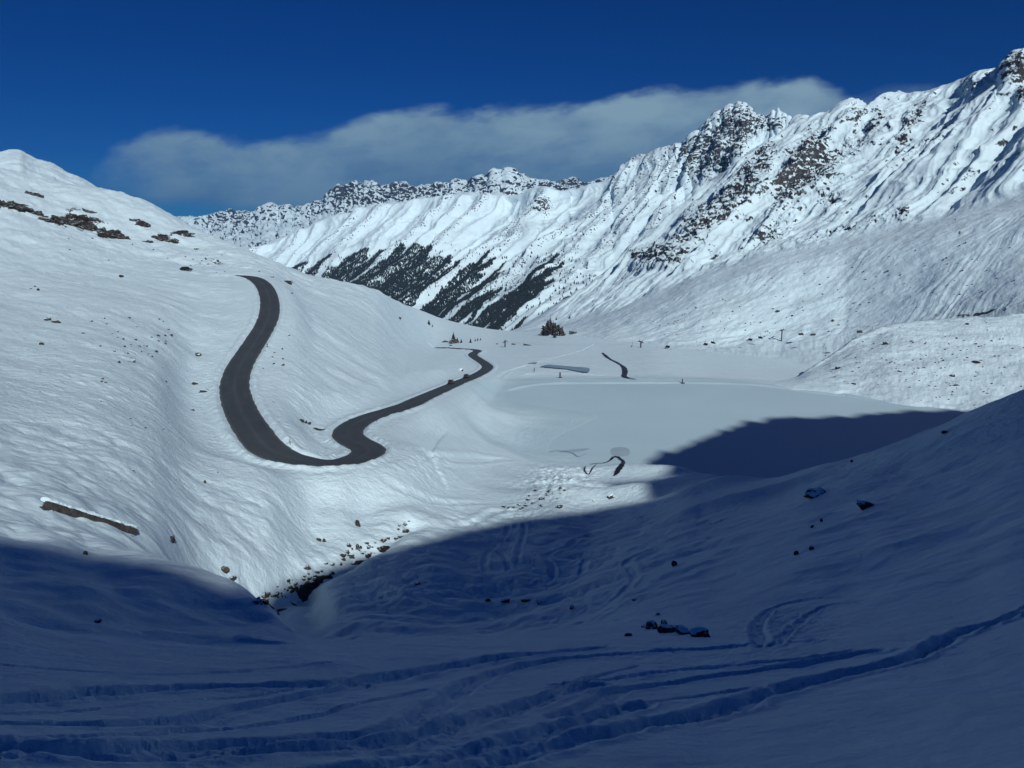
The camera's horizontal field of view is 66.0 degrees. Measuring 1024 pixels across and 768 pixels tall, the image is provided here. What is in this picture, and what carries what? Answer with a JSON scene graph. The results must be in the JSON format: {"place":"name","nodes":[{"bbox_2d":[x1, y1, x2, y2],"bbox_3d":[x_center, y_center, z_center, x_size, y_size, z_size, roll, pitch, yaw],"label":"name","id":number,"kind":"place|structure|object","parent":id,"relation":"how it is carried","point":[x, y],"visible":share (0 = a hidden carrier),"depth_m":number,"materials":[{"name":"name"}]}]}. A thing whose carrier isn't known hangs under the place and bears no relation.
{"place":"outdoors","nodes":[
{"label":"outdoors","id":0,"kind":"place"},
{"bbox_2d":[0,149,95,186],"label":"hill","id":1,"kind":"structure","parent":0,"point":[17,160],"depth_m":697.62,"materials":[{"name":"white snow"}]},
{"bbox_2d":[219,275,492,465],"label":"road","id":2,"kind":"structure","parent":0,"point":[254,432],"depth_m":144.71,"materials":[{"name":"grey asphalt"}]},
{"bbox_2d":[177,167,616,248],"bbox_3d":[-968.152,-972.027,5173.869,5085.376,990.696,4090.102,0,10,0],"label":"distant mountain range","id":3,"kind":"structure","parent":0,"point":[263,224],"depth_m":5514.43,"materials":[{"name":"white snow"}]},
{"bbox_2d":[0,168,1023,767],"bbox_3d":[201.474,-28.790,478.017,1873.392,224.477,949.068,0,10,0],"label":"snow ground","id":4,"kind":"structure","parent":0,"point":[886,630],"depth_m":61.42,"materials":[{"name":"white snow"}]},
{"bbox_2d":[0,200,31,212],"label":"rock outcrop","id":5,"kind":"object","parent":4,"relation":"on","point":[11,205],"visible":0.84,"depth_m":347.09,"materials":[{"name":"grey stone"}]},
{"bbox_2d":[17,205,47,217],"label":"rock outcrop","id":6,"kind":"object","parent":4,"relation":"on","point":[39,213],"visible":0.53,"depth_m":354.41,"materials":[{"name":"grey stone"}]},
{"bbox_2d":[25,191,43,197],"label":"rock outcrop","id":7,"kind":"object","parent":4,"relation":"on","point":[35,194],"visible":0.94,"depth_m":382.03,"materials":[{"name":"grey stone"}]},
{"bbox_2d":[38,217,53,221],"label":"rock outcrop","id":8,"kind":"object","parent":4,"relation":"on","point":[47,219],"visible":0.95,"depth_m":349.13,"materials":[{"name":"grey stone"}]},
{"bbox_2d":[50,215,80,227],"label":"rock outcrop","id":9,"kind":"object","parent":4,"relation":"on","point":[65,220],"visible":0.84,"depth_m":354.96,"materials":[{"name":"grey stone"}]},
{"bbox_2d":[66,212,93,222],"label":"rock outcrop","id":10,"kind":"object","parent":4,"relation":"on","point":[81,218],"visible":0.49,"depth_m":366.46,"materials":[{"name":"grey stone"}]},
{"bbox_2d":[40,497,137,537],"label":"stone wall","id":11,"kind":"structure","parent":4,"relation":"on","point":[49,504],"depth_m":50.07,"materials":[{"name":"stone"},{"name":"snow"}]},
{"bbox_2d":[82,208,96,213],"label":"rock outcrop","id":12,"kind":"object","parent":4,"relation":"on","point":[87,211],"visible":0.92,"depth_m":379.06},
{"bbox_2d":[80,223,108,231],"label":"rock outcrop","id":13,"kind":"object","parent":4,"relation":"on","point":[92,227],"visible":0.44,"depth_m":361.17,"materials":[{"name":"grey stone"}]},
{"bbox_2d":[94,618,101,622],"bbox_3d":[-13.154,7.557,25.037,0.230,0.198,0.271,2,11,13],"label":"rock","id":14,"kind":"object","parent":4,"relation":"on","point":[98,620],"visible":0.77,"depth_m":24.97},
{"bbox_2d":[97,228,125,236],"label":"rock outcrop","id":15,"kind":"object","parent":4,"relation":"on","point":[112,233],"visible":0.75,"depth_m":359.65,"materials":[{"name":"grey stone"}]},
{"bbox_2d":[114,235,130,239],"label":"rock outcrop","id":16,"kind":"object","parent":4,"relation":"on","point":[120,237],"visible":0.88,"depth_m":359.39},
{"bbox_2d":[142,222,150,227],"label":"rock outcrop","id":17,"kind":"object","parent":4,"relation":"on","point":[146,225],"visible":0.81,"depth_m":383.65,"materials":[{"name":"grey stone"}]},
{"bbox_2d":[151,235,169,241],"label":"rock outcrop","id":18,"kind":"object","parent":4,"relation":"on","point":[161,238],"visible":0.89,"depth_m":373.22,"materials":[{"name":"grey stone"}]},
{"bbox_2d":[170,535,174,542],"bbox_3d":[-26.824,12.322,62.175,0.554,0.718,0.647,-6,12,-29],"label":"rock","id":19,"kind":"object","parent":4,"relation":"on","point":[172,538],"visible":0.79,"depth_m":62.09,"materials":[{"name":"grey stone"}]},
{"bbox_2d":[169,238,178,242],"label":"rock outcrop","id":20,"kind":"object","parent":4,"relation":"on","point":[174,240],"visible":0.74,"depth_m":376.03,"materials":[{"name":"grey stone"}]},
{"bbox_2d":[180,267,192,270],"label":"parked car","id":21,"kind":"object","parent":4,"relation":"on","point":[186,268],"visible":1,"depth_m":296.65,"materials":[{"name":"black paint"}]},
{"bbox_2d":[183,233,194,236],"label":"rock outcrop","id":22,"kind":"object","parent":4,"relation":"on","point":[187,234],"visible":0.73,"depth_m":389.95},
{"bbox_2d":[221,566,229,573],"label":"rock","id":23,"kind":"object","parent":4,"relation":"on","point":[225,569],"visible":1,"depth_m":70.93,"materials":[{"name":"grey stone"}]},
{"bbox_2d":[313,427,324,430],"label":"rock","id":24,"kind":"object","parent":4,"relation":"on","point":[318,428],"visible":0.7,"depth_m":141.22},
{"bbox_2d":[449,339,458,343],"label":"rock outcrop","id":25,"kind":"object","parent":4,"relation":"on","point":[451,341],"visible":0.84,"depth_m":542.35,"materials":[{"name":"grey stone"}]},
{"bbox_2d":[501,598,509,602],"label":"rock","id":26,"kind":"object","parent":4,"relation":"on","point":[505,600],"visible":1,"depth_m":72.82,"materials":[{"name":"grey stone"}]},
{"bbox_2d":[39,189,1023,492],"bbox_3d":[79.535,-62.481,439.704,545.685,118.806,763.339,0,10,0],"label":"scattered stones","id":27,"kind":"object","parent":4,"relation":"on","point":[767,331],"visible":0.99,"depth_m":329.82,"materials":[{"name":"grey stone"}]},
{"bbox_2d":[645,620,657,629],"bbox_3d":[6.403,11.133,36.172,0.524,0.433,0.726,5,12,26],"label":"rock","id":28,"kind":"object","parent":4,"relation":"on","point":[651,624],"visible":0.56,"depth_m":36.11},
{"bbox_2d":[657,624,675,632],"bbox_3d":[6.599,10.344,33.069,1.031,0.495,0.537,9,-10,-34],"label":"rock","id":29,"kind":"object","parent":4,"relation":"on","point":[665,628],"visible":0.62,"depth_m":32.85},
{"bbox_2d":[675,626,689,634],"bbox_3d":[6.841,9.958,31.534,0.583,0.418,0.703,-1,10,-3],"label":"rock","id":30,"kind":"object","parent":4,"relation":"on","point":[681,630],"visible":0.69,"depth_m":31.40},
{"bbox_2d":[689,627,708,636],"bbox_3d":[6.933,9.277,29.231,0.731,0.407,0.578,1,11,6],"label":"rock","id":31,"kind":"object","parent":4,"relation":"on","point":[696,631],"visible":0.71,"depth_m":29.11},
{"bbox_2d":[703,632,710,636],"bbox_3d":[7.089,9.180,28.696,0.273,0.173,0.375,9,18,-4],"label":"rock","id":32,"kind":"object","parent":4,"relation":"on","point":[705,634],"visible":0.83,"depth_m":28.67,"materials":[{"name":"black stone"}]},
{"bbox_2d":[803,487,825,498],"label":"rock","id":33,"kind":"object","parent":4,"relation":"on","point":[811,493],"visible":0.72,"depth_m":78.74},
{"bbox_2d":[857,500,873,509],"bbox_3d":[28.275,9.694,62.984,1.897,0.737,1.283,12,14,-5],"label":"rock","id":34,"kind":"object","parent":4,"relation":"on","point":[862,504],"visible":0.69,"depth_m":62.53,"materials":[{"name":"grey stone"}]},
{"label":"lift tower","id":35,"kind":"object","parent":4,"relation":"on","visible":0},
{"bbox_2d":[516,307,1001,344],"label":"lift cable","id":36,"kind":"object","parent":35,"relation":"attached to","point":[770,332],"visible":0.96,"depth_m":516.99,"materials":[{"name":"metal"}]},
{"bbox_2d":[0,0,1023,216],"label":"sky","id":37,"kind":"structure","parent":0,"point":[195,108],"materials":[{"name":"blue"}]},
{"bbox_2d":[248,101,808,330],"bbox_3d":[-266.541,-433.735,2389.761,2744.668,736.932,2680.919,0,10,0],"label":"mountain","id":38,"kind":"structure","parent":0,"point":[600,228],"depth_m":2236.52,"materials":[{"name":"white snow"}]},
{"bbox_2d":[292,240,595,329],"bbox_3d":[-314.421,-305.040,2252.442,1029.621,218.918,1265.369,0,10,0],"label":"forest","id":39,"kind":"object","parent":38,"relation":"on","point":[499,315],"visible":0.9,"depth_m":2198.62,"materials":[{"name":"green plant"}]},
{"bbox_2d":[540,365,589,371],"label":"pond","id":40,"kind":"structure","parent":0,"point":[583,369],"depth_m":358.14,"materials":[{"name":"grey ice"}]},
{"bbox_2d":[593,456,625,474],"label":"lake outlet","id":41,"kind":"object","parent":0,"point":[620,467],"visible":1,"depth_m":169.54,"materials":[{"name":"liquid"}]},
{"bbox_2d":[603,353,633,378],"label":"stream","id":42,"kind":"structure","parent":0,"point":[624,372],"depth_m":347.26,"materials":[{"name":"liquid"}]},
{"bbox_2d":[502,384,965,477],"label":"lake","id":43,"kind":"structure","parent":0,"point":[743,430],"depth_m":236.88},
{"bbox_2d":[559,448,588,451],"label":"ice patch","id":44,"kind":"object","parent":43,"relation":"on","point":[575,450],"visible":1,"depth_m":207.78,"materials":[{"name":"white ice"}]},
{"bbox_2d":[610,447,629,455],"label":"ice patch","id":45,"kind":"object","parent":43,"relation":"on","point":[619,451],"visible":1,"depth_m":206.80,"materials":[{"name":"white ice"}]},
{"bbox_2d":[511,48,1023,365],"bbox_3d":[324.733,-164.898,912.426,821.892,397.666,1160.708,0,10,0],"label":"mountain slope","id":46,"kind":"structure","parent":0,"point":[814,194],"depth_m":684.43,"materials":[{"name":"white snow"}]},
{"bbox_2d":[540,320,561,334],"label":"spruce trees","id":47,"kind":"object","parent":46,"relation":"on","point":[550,328],"visible":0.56,"depth_m":648.67,"materials":[{"name":"green plant"}]},
{"bbox_2d":[555,327,565,335],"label":"rock outcrop","id":48,"kind":"object","parent":46,"relation":"on","point":[558,332],"visible":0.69,"depth_m":634.59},
{"bbox_2d":[775,313,1023,411],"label":"moraine hill","id":49,"kind":"structure","parent":0,"point":[966,396],"depth_m":308.37,"materials":[{"name":"white snow"}]}
]}

